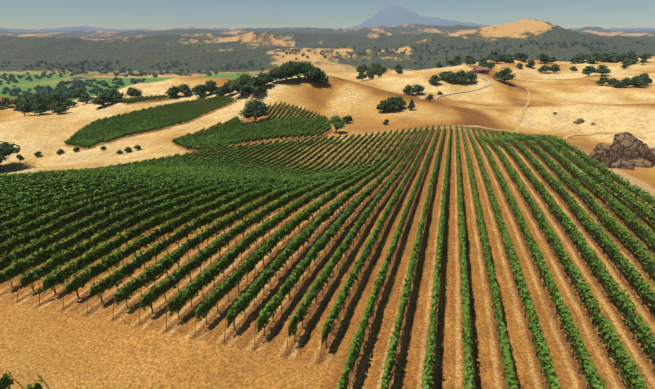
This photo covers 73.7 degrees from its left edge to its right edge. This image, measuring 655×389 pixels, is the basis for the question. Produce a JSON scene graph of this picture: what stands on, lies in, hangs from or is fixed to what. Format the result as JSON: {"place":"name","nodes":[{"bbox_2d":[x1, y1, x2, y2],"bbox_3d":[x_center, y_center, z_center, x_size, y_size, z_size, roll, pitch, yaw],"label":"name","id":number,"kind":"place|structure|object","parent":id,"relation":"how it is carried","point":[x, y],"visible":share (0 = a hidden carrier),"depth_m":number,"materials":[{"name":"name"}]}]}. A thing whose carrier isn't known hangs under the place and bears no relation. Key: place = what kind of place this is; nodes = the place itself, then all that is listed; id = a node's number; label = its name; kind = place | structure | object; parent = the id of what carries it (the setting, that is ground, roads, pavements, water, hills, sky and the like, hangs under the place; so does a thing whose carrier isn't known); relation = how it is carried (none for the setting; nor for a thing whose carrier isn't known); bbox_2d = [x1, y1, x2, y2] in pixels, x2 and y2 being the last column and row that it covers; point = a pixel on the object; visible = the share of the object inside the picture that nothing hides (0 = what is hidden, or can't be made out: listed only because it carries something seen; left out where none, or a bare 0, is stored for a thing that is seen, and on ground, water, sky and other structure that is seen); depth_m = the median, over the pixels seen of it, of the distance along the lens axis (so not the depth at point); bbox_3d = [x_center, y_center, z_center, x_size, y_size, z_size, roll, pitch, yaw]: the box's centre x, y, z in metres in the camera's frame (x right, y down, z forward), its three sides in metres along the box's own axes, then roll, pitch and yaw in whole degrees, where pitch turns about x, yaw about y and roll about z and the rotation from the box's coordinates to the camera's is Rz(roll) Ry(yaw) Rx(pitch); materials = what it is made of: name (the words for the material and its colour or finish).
{"place":"outdoors","nodes":[
{"label":"outdoors","id":0,"kind":"place"},
{"bbox_2d":[0,4,654,388],"bbox_3d":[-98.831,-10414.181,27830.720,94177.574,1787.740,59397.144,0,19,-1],"label":"ground","id":1,"kind":"structure","parent":0,"point":[62,340],"depth_m":59.86,"materials":[{"name":"beige soil"}]},
{"bbox_2d":[0,97,11,106],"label":"tree","id":2,"kind":"object","parent":1,"relation":"on","point":[5,101],"visible":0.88,"depth_m":398.82,"materials":[{"name":"green plant"}]},
{"bbox_2d":[0,141,20,170],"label":"tree","id":3,"kind":"object","parent":1,"relation":"on","point":[7,149],"visible":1,"depth_m":172.27,"materials":[{"name":"green plant"}]},
{"bbox_2d":[12,95,31,105],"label":"tree","id":4,"kind":"object","parent":1,"relation":"on","point":[15,101],"visible":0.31,"depth_m":298.13,"materials":[{"name":"green plant"}]},
{"bbox_2d":[12,101,32,115],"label":"street tree","id":5,"kind":"object","parent":1,"relation":"on","point":[23,107],"visible":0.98,"depth_m":275.06,"materials":[{"name":"green plant"}]},
{"bbox_2d":[18,96,30,102],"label":"tree","id":6,"kind":"object","parent":1,"relation":"on","point":[25,100],"visible":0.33,"depth_m":296.70,"materials":[{"name":"green plant"}]},
{"bbox_2d":[27,96,42,105],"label":"street tree","id":7,"kind":"object","parent":1,"relation":"on","point":[33,100],"visible":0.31,"depth_m":288.72,"materials":[{"name":"green plant"}]},
{"bbox_2d":[29,93,40,99],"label":"tree","id":8,"kind":"object","parent":1,"relation":"on","point":[35,94],"visible":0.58,"depth_m":421.07,"materials":[{"name":"green plant"}]},
{"bbox_2d":[30,102,48,114],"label":"street tree","id":9,"kind":"object","parent":1,"relation":"on","point":[37,108],"visible":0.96,"depth_m":276.50,"materials":[{"name":"green plant"}]},
{"bbox_2d":[40,99,50,106],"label":"street tree","id":10,"kind":"object","parent":1,"relation":"on","point":[47,102],"visible":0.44,"depth_m":294.49,"materials":[{"name":"green plant"}]},
{"bbox_2d":[45,97,58,109],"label":"street tree","id":11,"kind":"object","parent":1,"relation":"on","point":[52,100],"visible":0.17,"depth_m":299.12,"materials":[{"name":"green plant"}]},
{"bbox_2d":[47,92,66,102],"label":"street tree","id":12,"kind":"object","parent":1,"relation":"on","point":[59,98],"visible":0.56,"depth_m":307.09,"materials":[{"name":"green plant"}]},
{"bbox_2d":[50,101,68,113],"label":"street tree","id":13,"kind":"object","parent":1,"relation":"on","point":[59,107],"visible":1,"depth_m":277.68,"materials":[{"name":"green plant"}]},
{"bbox_2d":[62,99,77,107],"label":"street tree","id":14,"kind":"object","parent":1,"relation":"on","point":[69,102],"visible":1,"depth_m":298.51,"materials":[{"name":"green plant"}]},
{"bbox_2d":[72,88,87,97],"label":"tree","id":15,"kind":"object","parent":1,"relation":"on","point":[77,93],"visible":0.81,"depth_m":325.77,"materials":[{"name":"green plant"}]},
{"bbox_2d":[77,92,92,102],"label":"street tree","id":16,"kind":"object","parent":1,"relation":"on","point":[85,98],"visible":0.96,"depth_m":301.63,"materials":[{"name":"green plant"}]},
{"bbox_2d":[90,91,114,107],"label":"tree","id":17,"kind":"object","parent":1,"relation":"on","point":[103,99],"visible":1,"depth_m":278.18,"materials":[{"name":"green plant"}]},
{"bbox_2d":[108,88,125,101],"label":"tree","id":18,"kind":"object","parent":1,"relation":"on","point":[115,95],"visible":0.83,"depth_m":285.86,"materials":[{"name":"green plant"}]},
{"bbox_2d":[123,147,131,151],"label":"bush","id":19,"kind":"object","parent":1,"relation":"on","point":[127,149],"visible":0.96,"depth_m":188.07,"materials":[{"name":"green plant"}]},
{"bbox_2d":[125,87,142,96],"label":"tree","id":20,"kind":"object","parent":1,"relation":"on","point":[132,91],"visible":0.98,"depth_m":286.88,"materials":[{"name":"green plant"}]},
{"bbox_2d":[165,86,180,94],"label":"tree","id":21,"kind":"object","parent":1,"relation":"on","point":[174,90],"visible":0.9,"depth_m":287.42,"materials":[{"name":"green plant"}]},
{"bbox_2d":[179,84,191,95],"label":"tree","id":22,"kind":"object","parent":1,"relation":"on","point":[185,89],"visible":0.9,"depth_m":289.54,"materials":[{"name":"green plant"}]},
{"bbox_2d":[64,94,331,150],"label":"vines","id":23,"kind":"object","parent":1,"relation":"on","point":[206,141],"depth_m":224.13,"materials":[{"name":"green plant"}]},
{"bbox_2d":[191,84,208,97],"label":"tree","id":24,"kind":"object","parent":1,"relation":"on","point":[198,90],"visible":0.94,"depth_m":279.51,"materials":[{"name":"green plant"}]},
{"bbox_2d":[202,79,218,93],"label":"tree","id":25,"kind":"object","parent":1,"relation":"on","point":[210,86],"visible":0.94,"depth_m":282.38,"materials":[{"name":"green plant"}]},
{"bbox_2d":[214,86,229,96],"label":"tree","id":26,"kind":"object","parent":1,"relation":"on","point":[219,91],"visible":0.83,"depth_m":267.49,"materials":[{"name":"green plant"}]},
{"bbox_2d":[221,80,234,95],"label":"tree","id":27,"kind":"object","parent":1,"relation":"on","point":[226,86],"visible":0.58,"depth_m":267.83,"materials":[{"name":"green plant"}]},
{"bbox_2d":[230,77,250,95],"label":"tree","id":28,"kind":"object","parent":1,"relation":"on","point":[238,84],"visible":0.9,"depth_m":256.03,"materials":[{"name":"green plant"}]},
{"bbox_2d":[239,73,251,80],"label":"tree","id":29,"kind":"object","parent":1,"relation":"on","point":[246,76],"visible":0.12,"depth_m":263.01,"materials":[{"name":"green plant"}]},
{"bbox_2d":[238,97,270,122],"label":"tree","id":30,"kind":"object","parent":1,"relation":"on","point":[254,108],"visible":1,"depth_m":224.16,"materials":[{"name":"green plant"}]},
{"bbox_2d":[244,76,266,95],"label":"tree","id":31,"kind":"object","parent":1,"relation":"on","point":[256,86],"visible":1,"depth_m":252.42,"materials":[{"name":"green plant"}]},
{"bbox_2d":[256,72,273,85],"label":"tree","id":32,"kind":"object","parent":1,"relation":"on","point":[265,78],"visible":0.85,"depth_m":260.57,"materials":[{"name":"green plant"}]},
{"bbox_2d":[267,66,285,81],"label":"tree","id":33,"kind":"object","parent":1,"relation":"on","point":[271,73],"visible":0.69,"depth_m":264.41,"materials":[{"name":"green plant"}]},
{"bbox_2d":[276,62,295,81],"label":"tree","id":34,"kind":"object","parent":1,"relation":"on","point":[286,69],"visible":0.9,"depth_m":262.03,"materials":[{"name":"green plant"}]},
{"bbox_2d":[291,60,305,81],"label":"tree","id":35,"kind":"object","parent":1,"relation":"on","point":[296,66],"visible":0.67,"depth_m":265.31,"materials":[{"name":"green plant"}]},
{"bbox_2d":[299,62,313,78],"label":"tree","id":36,"kind":"object","parent":1,"relation":"on","point":[307,66],"visible":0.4,"depth_m":265.99,"materials":[{"name":"green plant"}]},
{"bbox_2d":[303,67,320,82],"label":"tree","id":37,"kind":"object","parent":1,"relation":"on","point":[311,73],"visible":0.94,"depth_m":265.06,"materials":[{"name":"green plant"}]},
{"bbox_2d":[313,72,328,84],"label":"tree","id":38,"kind":"object","parent":1,"relation":"on","point":[321,78],"visible":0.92,"depth_m":268.56,"materials":[{"name":"green plant"}]},
{"bbox_2d":[3,138,654,388],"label":"vineyard posts","id":39,"kind":"object","parent":1,"relation":"on","point":[286,268],"visible":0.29,"depth_m":37.94,"materials":[{"name":"brown wood"}]},
{"bbox_2d":[0,125,654,388],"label":"vines","id":40,"kind":"object","parent":39,"relation":"on","point":[427,371],"depth_m":49.70,"materials":[{"name":"green plant"}]},
{"bbox_2d":[327,115,345,132],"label":"tree","id":41,"kind":"object","parent":1,"relation":"on","point":[337,122],"visible":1,"depth_m":192.82,"materials":[{"name":"green plant"}]},
{"bbox_2d":[342,115,352,123],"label":"tree","id":42,"kind":"object","parent":1,"relation":"on","point":[347,119],"visible":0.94,"depth_m":220.48,"materials":[{"name":"green plant"}]},
{"bbox_2d":[356,72,366,80],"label":"tree","id":43,"kind":"object","parent":1,"relation":"on","point":[361,75],"visible":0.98,"depth_m":391.02,"materials":[{"name":"green plant"}]},
{"bbox_2d":[341,132,393,142],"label":"track","id":44,"kind":"structure","parent":1,"relation":"on","point":[362,135],"depth_m":188.71,"materials":[{"name":"beige soil"}]},
{"bbox_2d":[366,70,373,78],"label":"tree","id":45,"kind":"object","parent":1,"relation":"on","point":[370,75],"visible":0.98,"depth_m":398.69,"materials":[{"name":"green plant"}]},
{"bbox_2d":[376,99,388,111],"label":"tree","id":46,"kind":"object","parent":1,"relation":"on","point":[383,106],"visible":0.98,"depth_m":241.73,"materials":[{"name":"green plant"}]},
{"bbox_2d":[386,96,400,111],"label":"tree","id":47,"kind":"object","parent":1,"relation":"on","point":[393,103],"visible":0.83,"depth_m":242.84,"materials":[{"name":"green plant"}]},
{"bbox_2d":[393,64,403,69],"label":"street tree","id":48,"kind":"object","parent":1,"relation":"on","point":[398,66],"visible":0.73,"depth_m":498.84,"materials":[{"name":"green plant"}]},
{"bbox_2d":[396,96,406,107],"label":"tree","id":49,"kind":"object","parent":1,"relation":"on","point":[402,101],"visible":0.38,"depth_m":248.77,"materials":[{"name":"green plant"}]},
{"bbox_2d":[402,84,417,94],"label":"tree","id":50,"kind":"object","parent":1,"relation":"on","point":[408,89],"visible":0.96,"depth_m":346.45,"materials":[{"name":"green plant"}]},
{"bbox_2d":[407,99,415,109],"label":"tree","id":51,"kind":"object","parent":1,"relation":"on","point":[411,105],"visible":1,"depth_m":245.49,"materials":[{"name":"green plant"}]},
{"bbox_2d":[413,84,424,92],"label":"tree","id":52,"kind":"object","parent":1,"relation":"on","point":[418,87],"visible":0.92,"depth_m":348.51,"materials":[{"name":"green plant"}]},
{"bbox_2d":[426,94,432,100],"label":"tree","id":53,"kind":"object","parent":1,"relation":"on","point":[429,97],"visible":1,"depth_m":278.56,"materials":[{"name":"green plant"}]},
{"bbox_2d":[428,75,441,83],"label":"tree","id":54,"kind":"object","parent":1,"relation":"on","point":[434,79],"visible":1,"depth_m":367.59,"materials":[{"name":"green plant"}]},
{"bbox_2d":[436,62,442,67],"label":"street tree","id":55,"kind":"object","parent":1,"relation":"on","point":[438,64],"visible":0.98,"depth_m":570.46,"materials":[{"name":"green plant"}]},
{"bbox_2d":[438,71,446,80],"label":"tree","id":56,"kind":"object","parent":1,"relation":"on","point":[442,74],"visible":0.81,"depth_m":376.89,"materials":[{"name":"green plant"}]},
{"bbox_2d":[446,59,454,65],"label":"street tree","id":57,"kind":"object","parent":1,"relation":"on","point":[449,61],"visible":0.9,"depth_m":591.32,"materials":[{"name":"green plant"}]},
{"bbox_2d":[444,71,457,82],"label":"tree","id":58,"kind":"object","parent":1,"relation":"on","point":[449,75],"visible":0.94,"depth_m":370.73,"materials":[{"name":"green plant"}]},
{"bbox_2d":[453,55,460,63],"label":"street tree","id":59,"kind":"object","parent":1,"relation":"on","point":[458,57],"visible":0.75,"depth_m":590.11,"materials":[{"name":"green plant"}]},
{"bbox_2d":[453,69,468,83],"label":"tree","id":60,"kind":"object","parent":1,"relation":"on","point":[461,77],"visible":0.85,"depth_m":370.67,"materials":[{"name":"green plant"}]},
{"bbox_2d":[464,57,476,65],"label":"street tree","id":61,"kind":"object","parent":1,"relation":"on","point":[470,61],"visible":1,"depth_m":532.76,"materials":[{"name":"green plant"}]},
{"bbox_2d":[465,71,476,82],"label":"tree","id":62,"kind":"object","parent":1,"relation":"on","point":[472,75],"visible":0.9,"depth_m":371.69,"materials":[{"name":"green plant"}]},
{"bbox_2d":[470,67,489,73],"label":"barn","id":63,"kind":"structure","parent":1,"relation":"on","point":[480,70],"depth_m":421.76,"materials":[{"name":"red"}]},
{"bbox_2d":[487,50,497,60],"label":"street tree","id":64,"kind":"object","parent":1,"relation":"on","point":[493,53],"visible":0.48,"depth_m":593.55,"materials":[{"name":"green plant"}]},
{"bbox_2d":[492,54,502,59],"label":"street tree","id":65,"kind":"object","parent":1,"relation":"on","point":[496,56],"visible":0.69,"depth_m":562.73,"materials":[{"name":"green plant"}]},
{"bbox_2d":[493,67,515,82],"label":"tree","id":66,"kind":"object","parent":1,"relation":"on","point":[504,74],"visible":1,"depth_m":372.77,"materials":[{"name":"green plant"}]},
{"bbox_2d":[505,57,514,62],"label":"street tree","id":67,"kind":"object","parent":1,"relation":"on","point":[512,59],"visible":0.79,"depth_m":576.84,"materials":[{"name":"green plant"}]},
{"bbox_2d":[512,53,522,57],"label":"street tree","id":68,"kind":"object","parent":1,"relation":"on","point":[515,54],"visible":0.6,"depth_m":587.31,"materials":[{"name":"green plant"}]},
{"bbox_2d":[520,53,527,60],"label":"street tree","id":69,"kind":"object","parent":1,"relation":"on","point":[524,57],"visible":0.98,"depth_m":584.78,"materials":[{"name":"green plant"}]},
{"bbox_2d":[405,125,654,211],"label":"track","id":70,"kind":"structure","parent":1,"relation":"on","point":[575,165],"depth_m":93.39,"materials":[{"name":"beige soil"}]},
{"bbox_2d":[525,59,534,67],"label":"street tree","id":71,"kind":"object","parent":1,"relation":"on","point":[531,63],"visible":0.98,"depth_m":552.46,"materials":[{"name":"green plant"}]},
{"bbox_2d":[537,53,546,63],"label":"street tree","id":72,"kind":"object","parent":1,"relation":"on","point":[541,56],"visible":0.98,"depth_m":579.07,"materials":[{"name":"green plant"}]},
{"bbox_2d":[537,65,551,72],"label":"tree","id":73,"kind":"object","parent":1,"relation":"on","point":[544,68],"visible":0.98,"depth_m":509.26,"materials":[{"name":"green plant"}]},
{"bbox_2d":[543,55,550,63],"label":"street tree","id":74,"kind":"object","parent":1,"relation":"on","point":[547,59],"visible":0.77,"depth_m":584.39,"materials":[{"name":"green plant"}]},
{"bbox_2d":[548,57,556,63],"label":"street tree","id":75,"kind":"object","parent":1,"relation":"on","point":[553,59],"visible":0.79,"depth_m":587.71,"materials":[{"name":"green plant"}]},
{"bbox_2d":[549,64,560,72],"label":"tree","id":76,"kind":"object","parent":1,"relation":"on","point":[554,67],"visible":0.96,"depth_m":509.72,"materials":[{"name":"green plant"}]},
{"bbox_2d":[569,57,577,63],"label":"street tree","id":77,"kind":"object","parent":1,"relation":"on","point":[572,60],"visible":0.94,"depth_m":586.78,"materials":[{"name":"green plant"}]},
{"bbox_2d":[569,66,577,70],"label":"tree","id":78,"kind":"object","parent":1,"relation":"on","point":[573,68],"visible":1,"depth_m":504.90,"materials":[{"name":"green plant"}]},
{"bbox_2d":[573,55,584,62],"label":"street tree","id":79,"kind":"object","parent":1,"relation":"on","point":[579,58],"visible":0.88,"depth_m":583.11,"materials":[{"name":"green plant"}]},
{"bbox_2d":[573,118,585,123],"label":"rock","id":80,"kind":"object","parent":1,"relation":"on","point":[579,120],"visible":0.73,"depth_m":241.52,"materials":[{"name":"stone"}]},
{"bbox_2d":[582,66,594,76],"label":"tree","id":81,"kind":"object","parent":1,"relation":"on","point":[588,70],"visible":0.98,"depth_m":431.59,"materials":[{"name":"green plant"}]},
{"bbox_2d":[538,131,646,143],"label":"track","id":82,"kind":"structure","parent":1,"relation":"on","point":[609,132],"depth_m":226.34,"materials":[{"name":"beige soil"}]},
{"bbox_2d":[589,55,600,60],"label":"street tree","id":83,"kind":"object","parent":1,"relation":"on","point":[596,57],"visible":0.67,"depth_m":574.20,"materials":[{"name":"green plant"}]},
{"bbox_2d":[595,76,608,84],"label":"street tree","id":84,"kind":"object","parent":1,"relation":"on","point":[603,79],"visible":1,"depth_m":368.10,"materials":[{"name":"green plant"}]},
{"bbox_2d":[598,52,606,61],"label":"street tree","id":85,"kind":"object","parent":1,"relation":"on","point":[603,56],"visible":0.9,"depth_m":583.26,"materials":[{"name":"green plant"}]},
{"bbox_2d":[595,64,610,75],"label":"tree","id":86,"kind":"object","parent":1,"relation":"on","point":[602,70],"visible":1,"depth_m":422.12,"materials":[{"name":"green plant"}]},
{"bbox_2d":[607,78,618,86],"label":"street tree","id":87,"kind":"object","parent":1,"relation":"on","point":[613,81],"visible":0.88,"depth_m":359.92,"materials":[{"name":"green plant"}]},
{"bbox_2d":[607,53,620,60],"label":"street tree","id":88,"kind":"object","parent":1,"relation":"on","point":[613,56],"visible":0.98,"depth_m":574.85,"materials":[{"name":"green plant"}]},
{"bbox_2d":[584,131,654,169],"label":"outcrop","id":89,"kind":"object","parent":1,"relation":"on","point":[627,150],"visible":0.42,"depth_m":88.36,"materials":[{"name":"stone"}]},
{"bbox_2d":[614,80,626,87],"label":"street tree","id":90,"kind":"object","parent":1,"relation":"on","point":[621,83],"visible":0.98,"depth_m":356.61,"materials":[{"name":"green plant"}]},
{"bbox_2d":[616,53,626,60],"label":"street tree","id":91,"kind":"object","parent":1,"relation":"on","point":[622,55],"visible":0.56,"depth_m":569.61,"materials":[{"name":"green plant"}]},
{"bbox_2d":[622,77,632,86],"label":"street tree","id":92,"kind":"object","parent":1,"relation":"on","point":[628,82],"visible":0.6,"depth_m":356.35,"materials":[{"name":"green plant"}]},
{"bbox_2d":[627,51,637,58],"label":"street tree","id":93,"kind":"object","parent":1,"relation":"on","point":[630,54],"visible":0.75,"depth_m":573.86,"materials":[{"name":"green plant"}]},
{"bbox_2d":[629,57,638,63],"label":"street tree","id":94,"kind":"object","parent":1,"relation":"on","point":[635,59],"visible":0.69,"depth_m":548.86,"materials":[{"name":"green plant"}]},
{"bbox_2d":[632,76,648,87],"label":"street tree","id":95,"kind":"object","parent":1,"relation":"on","point":[640,81],"visible":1,"depth_m":352.38,"materials":[{"name":"green plant"}]},
{"bbox_2d":[633,73,652,83],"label":"street tree","id":96,"kind":"object","parent":1,"relation":"on","point":[646,75],"visible":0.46,"depth_m":358.71,"materials":[{"name":"green plant"}]},
{"bbox_2d":[637,52,652,59],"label":"tree","id":97,"kind":"object","parent":1,"relation":"on","point":[647,55],"visible":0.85,"depth_m":550.37,"materials":[{"name":"green plant"}]},
{"bbox_2d":[0,0,654,28],"label":"sky","id":98,"kind":"structure","parent":0,"point":[14,14],"materials":[{"name":"blue"}]},
{"bbox_2d":[419,73,490,98],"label":"road","id":99,"kind":"structure","parent":0,"point":[489,83],"depth_m":360.01,"materials":[{"name":"beige soil"}]},
{"bbox_2d":[515,88,530,132],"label":"track","id":100,"kind":"structure","parent":0,"point":[521,117],"depth_m":264.81,"materials":[{"name":"beige soil"}]}
]}

